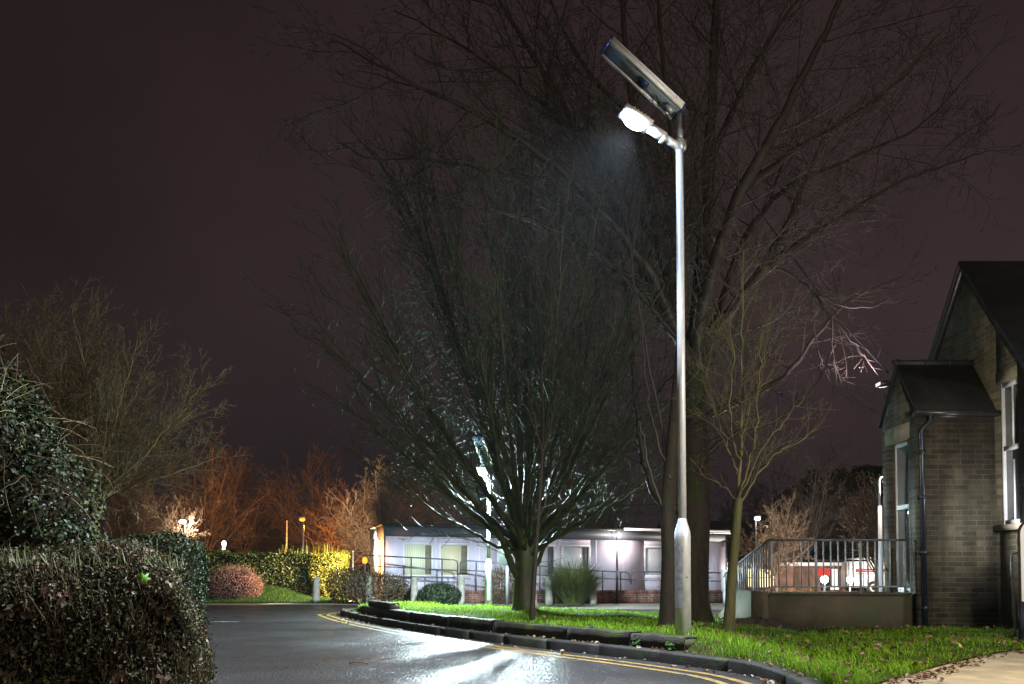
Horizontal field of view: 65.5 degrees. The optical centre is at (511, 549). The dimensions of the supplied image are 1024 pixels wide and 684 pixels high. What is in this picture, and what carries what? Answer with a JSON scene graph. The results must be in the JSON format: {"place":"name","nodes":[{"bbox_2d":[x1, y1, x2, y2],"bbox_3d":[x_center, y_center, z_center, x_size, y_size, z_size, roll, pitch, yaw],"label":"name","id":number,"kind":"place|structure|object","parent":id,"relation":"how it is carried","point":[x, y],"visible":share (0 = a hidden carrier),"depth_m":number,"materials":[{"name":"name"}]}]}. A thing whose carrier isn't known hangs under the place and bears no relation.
{"place":"outdoors","nodes":[
{"label":"outdoors","id":0,"kind":"place"},
{"bbox_2d":[199,589,354,604],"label":"car park","id":1,"kind":"structure","parent":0,"point":[234,603],"depth_m":26.23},
{"bbox_2d":[99,458,183,539],"bbox_3d":[-19.434,-1.164,40.010,5.077,7.220,6.516,-1,-2,24],"label":"bare tree","id":2,"kind":"object","parent":1,"relation":"on","point":[127,525],"visible":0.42,"depth_m":39.85,"materials":[{"name":"plant"}]},
{"bbox_2d":[116,486,207,543],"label":"bare tree","id":3,"kind":"object","parent":1,"relation":"on","point":[174,524],"visible":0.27,"depth_m":44.00,"materials":[{"name":"plant"}]},
{"bbox_2d":[178,519,187,534],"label":"lamp post","id":4,"kind":"object","parent":1,"relation":"on","point":[182,521],"visible":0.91,"depth_m":42.02,"materials":[{"name":"metal"}]},
{"bbox_2d":[138,421,272,550],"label":"bare tree","id":5,"kind":"object","parent":1,"relation":"on","point":[205,512],"visible":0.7,"depth_m":51.58,"materials":[{"name":"plant"}]},
{"bbox_2d":[192,539,235,552],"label":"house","id":6,"kind":"structure","parent":1,"relation":"on","point":[232,550],"depth_m":72.84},
{"bbox_2d":[176,446,306,553],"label":"bare tree","id":7,"kind":"object","parent":1,"relation":"on","point":[265,525],"visible":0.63,"depth_m":57.84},
{"bbox_2d":[198,584,344,602],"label":"verge","id":8,"kind":"structure","parent":1,"relation":"on","point":[262,597],"depth_m":26.38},
{"bbox_2d":[199,561,266,599],"bbox_3d":[-9.661,1.174,27.535,2.298,1.592,1.774,0,-2,0],"label":"heather bush","id":9,"kind":"object","parent":8,"relation":"on","point":[230,582],"visible":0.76,"depth_m":27.14,"materials":[{"name":"pink plant"}]},
{"bbox_2d":[312,577,319,602],"bbox_3d":[-6.509,1.340,26.476,0.250,0.869,0.250,4,-4,-44],"label":"bollard","id":10,"kind":"object","parent":8,"relation":"on","point":[316,590],"visible":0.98,"depth_m":26.39,"materials":[{"name":"concrete"}]},
{"bbox_2d":[198,543,350,598],"bbox_3d":[-10.524,0.813,30.473,8.688,2.281,2.047,0,-2,0],"label":"hedge","id":11,"kind":"object","parent":1,"relation":"on","point":[293,570],"visible":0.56,"depth_m":30.06,"materials":[{"name":"green plant"}]},
{"bbox_2d":[243,509,313,554],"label":"house","id":12,"kind":"structure","parent":1,"relation":"on","point":[272,544],"depth_m":64.39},
{"bbox_2d":[298,517,305,551],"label":"lamp post","id":13,"kind":"object","parent":1,"relation":"on","point":[302,519],"visible":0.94,"depth_m":43.24,"materials":[{"name":"metal"}]},
{"bbox_2d":[253,439,363,552],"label":"bare tree","id":14,"kind":"object","parent":1,"relation":"on","point":[310,518],"visible":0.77,"depth_m":55.64,"materials":[{"name":"plant"}]},
{"bbox_2d":[301,478,379,568],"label":"bare tree","id":15,"kind":"object","parent":1,"relation":"on","point":[335,545],"visible":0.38,"depth_m":49.43,"materials":[{"name":"plant"}]},
{"bbox_2d":[382,480,446,523],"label":"tree","id":16,"kind":"object","parent":1,"relation":"on","point":[401,482],"visible":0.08,"depth_m":63.43,"materials":[{"name":"green plant"}]},
{"bbox_2d":[197,605,777,683],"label":"road","id":17,"kind":"structure","parent":0,"point":[282,644],"depth_m":8.36,"materials":[{"name":"asphalt"}]},
{"bbox_2d":[0,333,134,562],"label":"ivy mound","id":18,"kind":"object","parent":17,"relation":"on","point":[47,498],"visible":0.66,"depth_m":7.40,"materials":[{"name":"green plant"}]},
{"bbox_2d":[0,534,217,683],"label":"hedge","id":19,"kind":"object","parent":17,"relation":"on","point":[89,613],"visible":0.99,"depth_m":5.68,"materials":[{"name":"green plant"}]},
{"bbox_2d":[137,573,150,583],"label":"maple leaf","id":20,"kind":"object","parent":19,"relation":"attached to","point":[143,578],"visible":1,"depth_m":5.28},
{"bbox_2d":[0,275,254,538],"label":"bushy bare tree","id":21,"kind":"object","parent":17,"relation":"on","point":[102,431],"visible":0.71,"depth_m":16.68,"materials":[{"name":"brown plant"}]},
{"bbox_2d":[92,529,211,642],"bbox_3d":[-4.753,0.481,9.171,2.321,1.410,1.551,0,-2,0],"label":"stub hedge","id":22,"kind":"object","parent":17,"relation":"on","point":[190,553],"visible":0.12,"depth_m":9.13,"materials":[{"name":"green plant"}]},
{"bbox_2d":[318,613,727,683],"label":"yellow line","id":23,"kind":"object","parent":17,"relation":"on","point":[714,680],"visible":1,"depth_m":8.53,"materials":[{"name":"paint"}]},
{"bbox_2d":[326,613,751,683],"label":"yellow line","id":24,"kind":"object","parent":17,"relation":"on","point":[737,680],"visible":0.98,"depth_m":8.53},
{"bbox_2d":[340,608,824,683],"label":"kerb","id":25,"kind":"structure","parent":17,"relation":"on","point":[755,668],"depth_m":8.49,"materials":[{"name":"concrete"}]},
{"bbox_2d":[332,608,1023,683],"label":"leaf litter","id":26,"kind":"object","parent":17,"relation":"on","point":[936,672],"visible":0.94,"depth_m":7.07,"materials":[{"name":"plant"}]},
{"bbox_2d":[259,593,724,609],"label":"yard paving","id":27,"kind":"structure","parent":0,"point":[717,606],"depth_m":25.17,"materials":[{"name":"concrete"}]},
{"bbox_2d":[322,565,373,603],"bbox_3d":[-5.448,1.194,26.411,1.940,1.506,1.356,0,-2,0],"label":"scrub bush","id":28,"kind":"object","parent":27,"relation":"on","point":[336,576],"visible":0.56,"depth_m":26.21,"materials":[{"name":"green plant"}]},
{"bbox_2d":[365,576,372,602],"bbox_3d":[-4.562,1.283,25.410,0.250,0.909,0.250,0,-2,-20],"label":"bollard","id":29,"kind":"object","parent":27,"relation":"on","point":[370,586],"visible":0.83,"depth_m":25.32,"materials":[{"name":"concrete"}]},
{"bbox_2d":[313,454,427,563],"bbox_3d":[-6.031,-0.909,34.888,4.704,6.352,6.476,-1,-2,18],"label":"bare tree","id":30,"kind":"object","parent":27,"relation":"on","point":[374,518],"visible":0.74,"depth_m":34.67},
{"bbox_2d":[333,566,408,603],"bbox_3d":[-4.511,1.212,25.578,2.501,1.383,1.344,0,-2,0],"label":"scrub bush","id":31,"kind":"object","parent":27,"relation":"on","point":[394,587],"visible":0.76,"depth_m":25.36,"materials":[{"name":"brown plant"}]},
{"bbox_2d":[344,575,457,590],"bbox_3d":[-3.569,1.090,25.878,3.785,0.521,0.044,0,-2,0],"label":"ramp handrail","id":32,"kind":"object","parent":27,"relation":"on","point":[425,581],"visible":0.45,"depth_m":25.87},
{"bbox_2d":[382,574,420,601],"bbox_3d":[-3.695,1.323,26.070,1.358,1.106,1.081,0,-2,0],"label":"scrub bush","id":33,"kind":"object","parent":27,"relation":"on","point":[408,593],"visible":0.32,"depth_m":25.97,"materials":[{"name":"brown plant"}]},
{"bbox_2d":[351,462,466,525],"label":"bare tree","id":34,"kind":"object","parent":27,"relation":"on","point":[415,508],"visible":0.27,"depth_m":49.24,"materials":[{"name":"brown plant"}]},
{"bbox_2d":[365,554,457,588],"bbox_3d":[-3.320,0.760,26.290,3.090,1.208,0.044,0,-2,0],"label":"ramp handrail","id":35,"kind":"object","parent":27,"relation":"on","point":[410,567],"visible":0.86,"depth_m":26.29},
{"bbox_2d":[410,577,417,600],"bbox_3d":[-3.057,1.285,24.923,0.250,0.871,0.250,1,-4,-24],"label":"bollard","id":36,"kind":"object","parent":27,"relation":"on","point":[414,588],"visible":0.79,"depth_m":24.83,"materials":[{"name":"concrete"}]},
{"bbox_2d":[417,582,461,604],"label":"round shrub","id":37,"kind":"object","parent":27,"relation":"on","point":[443,593],"visible":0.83,"depth_m":24.25,"materials":[{"name":"green plant"}]},
{"bbox_2d":[402,447,511,525],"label":"bare tree","id":38,"kind":"object","parent":27,"relation":"on","point":[454,514],"visible":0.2,"depth_m":47.56,"materials":[{"name":"brown plant"}]},
{"bbox_2d":[457,576,464,604],"bbox_3d":[-1.591,1.280,24.926,0.250,0.883,0.250,5,-5,-42],"label":"bollard","id":39,"kind":"object","parent":27,"relation":"on","point":[461,583],"visible":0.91,"depth_m":24.84,"materials":[{"name":"concrete"}]},
{"bbox_2d":[480,565,513,603],"bbox_3d":[-0.278,1.147,25.594,1.540,1.530,1.066,0,-2,0],"label":"scrub bush","id":40,"kind":"object","parent":27,"relation":"on","point":[501,575],"visible":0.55,"depth_m":25.47,"materials":[{"name":"brown plant"}]},
{"bbox_2d":[460,560,555,590],"bbox_3d":[-0.132,0.849,26.286,3.197,1.032,0.044,0,-2,0],"label":"ramp handrail","id":41,"kind":"object","parent":27,"relation":"on","point":[476,570],"visible":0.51,"depth_m":26.28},
{"bbox_2d":[476,424,610,526],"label":"bare tree","id":42,"kind":"object","parent":27,"relation":"on","point":[559,523],"visible":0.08,"depth_m":51.92,"materials":[{"name":"brown plant"}]},
{"bbox_2d":[545,576,552,604],"bbox_3d":[1.146,1.271,24.910,0.250,0.899,0.250,-2,-2,-18],"label":"bollard","id":43,"kind":"object","parent":27,"relation":"on","point":[548,599],"visible":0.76,"depth_m":24.82,"materials":[{"name":"concrete"}]},
{"bbox_2d":[368,523,730,600],"bbox_3d":[1.637,0.568,31.106,14.000,2.735,3.295,1,-2,-19],"label":"portable cabin","id":44,"kind":"object","parent":27,"relation":"on","point":[638,549],"visible":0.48,"depth_m":29.52,"materials":[{"name":"metal"}]},
{"bbox_2d":[403,542,433,577],"bbox_3d":[-3.281,0.374,27.889,1.182,1.252,0.125,1,-2,-19],"label":"window","id":45,"kind":"structure","parent":44,"relation":"in","point":[410,549],"depth_m":27.93,"materials":[{"name":"glass"}]},
{"bbox_2d":[439,543,470,577],"bbox_3d":[-2.051,0.389,28.313,1.196,1.252,0.125,1,-2,-19],"label":"window","id":46,"kind":"structure","parent":44,"relation":"in","point":[459,552],"depth_m":28.35,"materials":[{"name":"glass"}]},
{"bbox_2d":[497,544,512,577],"bbox_3d":[-0.247,0.411,28.936,0.693,1.252,0.125,1,-2,-19],"label":"window","id":47,"kind":"structure","parent":44,"relation":"in","point":[503,566],"depth_m":28.90,"materials":[{"name":"glass"}]},
{"bbox_2d":[537,544,555,577],"bbox_3d":[1.209,0.428,29.439,0.969,1.252,0.125,1,-2,-19],"label":"window","id":48,"kind":"structure","parent":44,"relation":"in","point":[549,554],"depth_m":29.52,"materials":[{"name":"glass"}]},
{"bbox_2d":[562,545,590,572],"bbox_3d":[2.397,0.421,29.876,1.175,1.207,0.075,1,-2,-19],"label":"window","id":49,"kind":"structure","parent":44,"relation":"in","point":[580,551],"depth_m":29.90,"materials":[{"name":"glass"}]},
{"bbox_2d":[644,546,660,577],"bbox_3d":[5.740,0.483,31.004,1.394,1.252,0.125,1,-2,-19],"label":"window","id":50,"kind":"structure","parent":44,"relation":"in","point":[652,554],"depth_m":30.93,"materials":[{"name":"glass"}]},
{"bbox_2d":[398,590,721,602],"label":"brick wall","id":51,"kind":"structure","parent":27,"relation":"on","point":[609,596],"depth_m":26.56,"materials":[{"name":"brick"}]},
{"bbox_2d":[559,569,629,590],"bbox_3d":[2.725,0.995,26.481,2.400,0.752,0.044,0,-2,0],"label":"ramp handrail","id":52,"kind":"object","parent":51,"relation":"on","point":[620,572],"visible":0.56,"depth_m":26.47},
{"bbox_2d":[630,571,720,589],"bbox_3d":[5.781,1.046,26.680,3.633,0.665,0.044,0,-2,0],"label":"ramp handrail","id":53,"kind":"object","parent":51,"relation":"on","point":[631,579],"visible":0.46,"depth_m":26.67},
{"bbox_2d":[537,552,614,604],"bbox_3d":[1.996,0.879,24.773,3.324,1.672,3.272,0,-2,0],"label":"grass clump","id":54,"kind":"object","parent":27,"relation":"on","point":[577,587],"visible":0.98,"depth_m":24.27,"materials":[{"name":"plant"}]},
{"bbox_2d":[589,577,596,604],"bbox_3d":[2.518,1.277,24.925,0.250,0.889,0.250,-1,-4,-25],"label":"bollard","id":55,"kind":"object","parent":27,"relation":"on","point":[592,599],"visible":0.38,"depth_m":24.81,"materials":[{"name":"concrete"}]},
{"bbox_2d":[535,410,677,528],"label":"bare tree","id":56,"kind":"object","parent":27,"relation":"on","point":[611,517],"visible":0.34,"depth_m":45.39,"materials":[{"name":"brown plant"}]},
{"bbox_2d":[615,509,618,602],"bbox_3d":[3.449,0.214,26.206,0.104,3.101,0.092,1,-2,-22],"label":"slim pole","id":57,"kind":"object","parent":27,"relation":"on","point":[617,592],"visible":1,"depth_m":26.16,"materials":[{"name":"grey metal"}]},
{"bbox_2d":[721,570,726,602],"bbox_3d":[7.201,1.214,26.164,0.560,1.100,0.420,0,-2,0],"label":"utility cabinet","id":58,"kind":"object","parent":27,"relation":"on","point":[723,585],"visible":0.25,"depth_m":26.17,"materials":[{"name":"plastic"}]},
{"bbox_2d":[710,467,790,561],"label":"bare tree","id":59,"kind":"object","parent":27,"relation":"on","point":[747,528],"visible":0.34,"depth_m":46.71,"materials":[{"name":"brown plant"}]},
{"bbox_2d":[753,515,760,590],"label":"lamp post","id":60,"kind":"object","parent":27,"relation":"on","point":[757,517],"visible":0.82,"depth_m":41.21,"materials":[{"name":"metal"}]},
{"bbox_2d":[726,489,813,591],"bbox_3d":[12.982,-0.257,40.165,4.531,5.417,4.485,1,-2,-16],"label":"bare tree","id":61,"kind":"object","parent":27,"relation":"on","point":[777,531],"visible":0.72,"depth_m":39.59,"materials":[{"name":"plant"}]},
{"bbox_2d":[729,428,872,571],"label":"bare tree","id":62,"kind":"object","parent":27,"relation":"on","point":[812,504],"visible":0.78,"depth_m":43.52,"materials":[{"name":"brown plant"}]},
{"bbox_2d":[727,562,884,591],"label":"brick building","id":63,"kind":"structure","parent":27,"relation":"on","point":[805,575],"depth_m":41.95,"materials":[{"name":"brick"}]},
{"bbox_2d":[748,568,773,587],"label":"window","id":64,"kind":"structure","parent":63,"relation":"in","point":[748,568],"depth_m":41.94,"materials":[{"name":"glass"}]},
{"bbox_2d":[820,577,829,590],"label":"window","id":65,"kind":"structure","parent":63,"relation":"in","point":[828,583],"depth_m":41.93,"materials":[{"name":"white glass"}]},
{"bbox_2d":[830,569,838,589],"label":"doorway","id":66,"kind":"structure","parent":63,"relation":"in","point":[836,570],"depth_m":41.94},
{"bbox_2d":[769,468,877,561],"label":"bare tree","id":67,"kind":"object","parent":27,"relation":"on","point":[827,550],"visible":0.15,"depth_m":55.13,"materials":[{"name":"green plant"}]},
{"bbox_2d":[821,576,828,591],"bbox_3d":[13.728,1.608,34.965,0.340,0.926,0.256,0,-2,0],"label":"yard lamp","id":68,"kind":"object","parent":27,"relation":"on","point":[826,579],"visible":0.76,"depth_m":34.90,"materials":[{"name":"metal"}]},
{"bbox_2d":[779,456,882,559],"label":"bare tree","id":69,"kind":"object","parent":27,"relation":"on","point":[845,534],"visible":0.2,"depth_m":49.82,"materials":[{"name":"brown plant"}]},
{"bbox_2d":[827,464,882,557],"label":"evergreen tree","id":70,"kind":"object","parent":27,"relation":"on","point":[873,469],"visible":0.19,"depth_m":59.14,"materials":[{"name":"green plant"}]},
{"bbox_2d":[833,470,883,591],"bbox_3d":[14.415,-0.629,30.835,3.699,5.509,3.896,-1,-2,22],"label":"bare tree","id":71,"kind":"object","parent":27,"relation":"on","point":[856,531],"visible":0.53,"depth_m":31.19,"materials":[{"name":"plant"}]},
{"bbox_2d":[841,557,884,591],"bbox_3d":[19.198,1.323,40.023,4.600,1.850,1.810,0,-2,0],"label":"white van","id":72,"kind":"object","parent":27,"relation":"on","point":[856,576],"visible":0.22,"depth_m":39.19,"materials":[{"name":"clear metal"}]},
{"bbox_2d":[878,476,883,591],"bbox_3d":[11.413,-0.292,24.525,0.290,3.996,0.150,0,-2,0],"label":"hooked pole","id":73,"kind":"object","parent":27,"relation":"on","point":[881,589],"visible":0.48,"depth_m":24.49,"materials":[{"name":"metal"}]},
{"bbox_2d":[0,0,1023,577],"label":"sky","id":74,"kind":"structure","parent":0,"point":[134,134],"materials":[{"name":"black"}]},
{"bbox_2d":[350,581,721,614],"bbox_3d":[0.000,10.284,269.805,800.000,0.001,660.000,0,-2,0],"label":"ground","id":75,"kind":"structure","parent":0,"point":[715,612],"depth_m":20.79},
{"bbox_2d":[472,434,492,605],"bbox_3d":[-0.654,-0.503,17.946,0.248,4.057,0.971,0,-2,14],"label":"solar street lamp","id":76,"kind":"object","parent":75,"relation":"on","point":[488,582],"visible":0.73,"depth_m":18.21,"materials":[{"name":"metal"}]},
{"bbox_2d":[487,572,490,599],"bbox_3d":[-0.512,0.832,18.235,0.107,0.650,0.092,0,-2,14],"label":"door","id":77,"kind":"structure","parent":76,"relation":"in","point":[488,573],"depth_m":18.20,"materials":[{"name":"metal"}]},
{"bbox_2d":[499,539,509,607],"bbox_3d":[-0.195,0.640,19.975,0.270,1.915,0.120,0,-2,0],"label":"sign post","id":78,"kind":"object","parent":75,"relation":"on","point":[502,560],"visible":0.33,"depth_m":19.94,"materials":[{"name":"metal"}]},
{"bbox_2d":[718,590,911,628],"bbox_3d":[5.034,1.061,13.624,2.327,0.730,2.615,0,-2,0],"label":"entrance landing","id":79,"kind":"object","parent":75,"relation":"on","point":[806,610],"visible":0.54,"depth_m":12.35,"materials":[{"name":"concrete"}]},
{"bbox_2d":[723,539,907,593],"bbox_3d":[5.084,0.581,13.757,2.167,1.418,2.747,0,-2,0],"label":"landing railing","id":80,"kind":"object","parent":79,"relation":"on","point":[742,567],"visible":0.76,"depth_m":12.42,"materials":[{"name":"metal"}]},
{"bbox_2d":[817,560,878,591],"bbox_3d":[5.721,0.442,13.593,1.074,0.544,0.032,0,-2,0],"label":"railing","id":81,"kind":"object","parent":79,"relation":"on","point":[848,561],"visible":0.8,"depth_m":13.59,"materials":[{"name":"metal"}]},
{"bbox_2d":[928,261,1023,628],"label":"brick hall","id":82,"kind":"structure","parent":75,"relation":"on","point":[981,324],"depth_m":12.25,"materials":[{"name":"brick"}]},
{"bbox_2d":[878,359,1000,628],"bbox_3d":[6.880,-0.849,12.812,1.416,4.492,1.325,0,-2,0],"label":"brick porch","id":83,"kind":"object","parent":82,"relation":"attached to","point":[939,472],"visible":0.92,"depth_m":12.30,"materials":[{"name":"brick"}]},
{"bbox_2d":[626,10,888,373],"bbox_3d":[4.353,-8.717,16.922,0.351,11.704,7.641,1,-2,-30],"label":"overhead cable","id":84,"kind":"object","parent":83,"relation":"attached to","point":[875,359],"visible":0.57,"depth_m":14.52,"materials":[{"name":"black plastic"}]},
{"bbox_2d":[876,380,889,387],"bbox_3d":[6.141,-2.753,13.161,0.190,0.114,0.200,0,-2,0],"label":"floodlight","id":85,"kind":"object","parent":83,"relation":"attached to","point":[883,384],"visible":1,"depth_m":13.09,"materials":[{"name":"white plastic"}]},
{"bbox_2d":[894,441,909,591],"bbox_3d":[6.370,-0.525,12.875,0.065,2.428,0.657,0,-2,0],"label":"window","id":86,"kind":"structure","parent":83,"relation":"in","point":[900,450],"depth_m":13.03,"materials":[{"name":"glass"}]},
{"bbox_2d":[993,378,1020,530],"bbox_3d":[7.538,-1.420,11.981,0.260,2.255,0.617,0,-2,0],"label":"window","id":87,"kind":"structure","parent":82,"relation":"in","point":[1008,390],"depth_m":12.07,"materials":[{"name":"white paint"}]},
{"bbox_2d":[1010,552,1016,634],"bbox_3d":[7.065,0.620,10.585,0.864,1.201,0.034,0,-2,0],"label":"bent handrail","id":88,"kind":"object","parent":75,"relation":"on","point":[1013,592],"visible":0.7,"depth_m":10.58,"materials":[{"name":"metal"}]},
{"bbox_2d":[1017,521,1023,641],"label":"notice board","id":89,"kind":"object","parent":75,"relation":"on","point":[1020,543],"visible":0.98,"depth_m":9.78,"materials":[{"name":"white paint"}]},
{"bbox_2d":[537,581,561,603],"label":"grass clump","id":90,"kind":"object","parent":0,"point":[556,600],"visible":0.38,"depth_m":25.16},
{"bbox_2d":[350,599,1023,683],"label":"lawn","id":91,"kind":"structure","parent":0,"point":[724,648],"depth_m":9.07,"materials":[{"name":"plant"}]},
{"bbox_2d":[361,606,414,621],"bbox_3d":[-2.331,1.188,14.969,0.218,0.171,3.394,1,-2,-24],"label":"timber sleeper","id":92,"kind":"object","parent":91,"relation":"on","point":[399,614],"visible":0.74,"depth_m":14.62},
{"bbox_2d":[368,600,399,608],"bbox_3d":[-2.536,1.073,15.630,0.188,0.115,2.119,1,-2,-21],"label":"timber sleeper","id":93,"kind":"object","parent":92,"relation":"on","point":[385,604],"visible":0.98,"depth_m":15.17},
{"bbox_2d":[410,612,452,626],"bbox_3d":[-1.256,1.108,12.689,0.210,0.171,1.565,1,-2,-28],"label":"timber sleeper","id":94,"kind":"object","parent":91,"relation":"on","point":[428,618],"visible":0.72,"depth_m":12.61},
{"bbox_2d":[447,616,503,632],"bbox_3d":[-0.524,1.057,11.375,0.213,0.180,1.390,1,-2,-31],"label":"timber sleeper","id":95,"kind":"object","parent":91,"relation":"on","point":[475,623],"visible":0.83,"depth_m":11.27,"materials":[{"name":"wood"}]},
{"bbox_2d":[494,621,574,639],"bbox_3d":[0.284,1.020,10.108,0.208,0.166,1.580,1,-2,-34],"label":"timber sleeper","id":96,"kind":"object","parent":91,"relation":"on","point":[531,629],"visible":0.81,"depth_m":10.00,"materials":[{"name":"wood"}]},
{"bbox_2d":[518,278,571,620],"bbox_3d":[0.459,-1.368,10.914,0.783,4.744,0.654,1,-2,-20],"label":"sapling","id":97,"kind":"object","parent":91,"relation":"on","point":[533,590],"visible":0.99,"depth_m":10.92,"materials":[{"name":"brown plant"}]},
{"bbox_2d":[238,0,855,610],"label":"hornbeam tree","id":98,"kind":"object","parent":91,"relation":"on","point":[520,494],"visible":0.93,"depth_m":13.52,"materials":[{"name":"brown plant"}]},
{"bbox_2d":[568,627,642,645],"bbox_3d":[1.041,0.982,9.026,0.215,0.168,1.020,1,-2,-37],"label":"timber sleeper","id":99,"kind":"object","parent":91,"relation":"on","point":[612,636],"visible":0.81,"depth_m":8.92,"materials":[{"name":"wood"}]},
{"bbox_2d":[248,0,1023,623],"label":"tree","id":100,"kind":"object","parent":91,"relation":"on","point":[698,448],"visible":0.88,"depth_m":13.38,"materials":[{"name":"brown plant"}]},
{"bbox_2d":[599,36,690,634],"bbox_3d":[1.426,-2.173,8.422,0.971,6.329,0.248,1,-2,-19],"label":"solar street lamp","id":101,"kind":"object","parent":91,"relation":"on","point":[641,77],"visible":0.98,"depth_m":8.47,"materials":[{"name":"metal"}]},
{"bbox_2d":[675,546,687,607],"bbox_3d":[1.774,0.286,8.380,0.145,0.650,0.043,-1,-2,30],"label":"door","id":102,"kind":"structure","parent":101,"relation":"in","point":[678,549],"depth_m":8.38,"materials":[{"name":"metal"}]},
{"bbox_2d":[631,633,697,650],"bbox_3d":[1.575,0.958,8.279,0.215,0.164,0.770,1,-2,-34],"label":"timber sleeper","id":103,"kind":"object","parent":91,"relation":"on","point":[659,641],"visible":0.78,"depth_m":8.16,"materials":[{"name":"wood"}]},
{"bbox_2d":[599,0,740,626],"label":"slim tree","id":104,"kind":"object","parent":91,"relation":"on","point":[666,500],"visible":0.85,"depth_m":9.93,"materials":[{"name":"brown plant"}]},
{"bbox_2d":[386,601,1021,681],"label":"fallen leaves","id":105,"kind":"object","parent":91,"relation":"on","point":[811,656],"visible":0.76,"depth_m":8.97,"materials":[{"name":"brown plant"}]},
{"bbox_2d":[665,216,840,634],"bbox_3d":[3.046,-1.526,9.778,2.341,5.189,1.562,0,-2,0],"label":"young tree","id":106,"kind":"object","parent":91,"relation":"on","point":[729,620],"visible":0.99,"depth_m":9.70,"materials":[{"name":"brown plant"}]},
{"bbox_2d":[714,616,793,629],"bbox_3d":[3.658,1.199,12.131,1.428,0.354,0.688,0,-2,0],"label":"soil heap","id":107,"kind":"object","parent":91,"relation":"on","point":[775,622],"visible":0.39,"depth_m":12.04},
{"bbox_2d":[656,521,770,561],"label":"dark roofed building","id":108,"kind":"structure","parent":0,"point":[714,523],"depth_m":58.26,"materials":[{"name":"stone"}]},
{"bbox_2d":[779,587,814,591],"bbox_3d":[11.921,1.758,33.159,1.500,0.500,0.400,0,-2,0],"label":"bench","id":109,"kind":"object","parent":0,"point":[798,589],"visible":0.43,"depth_m":33.01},
{"bbox_2d":[874,649,1023,683],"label":"path","id":110,"kind":"structure","parent":0,"point":[1008,668],"depth_m":6.67,"materials":[{"name":"concrete"}]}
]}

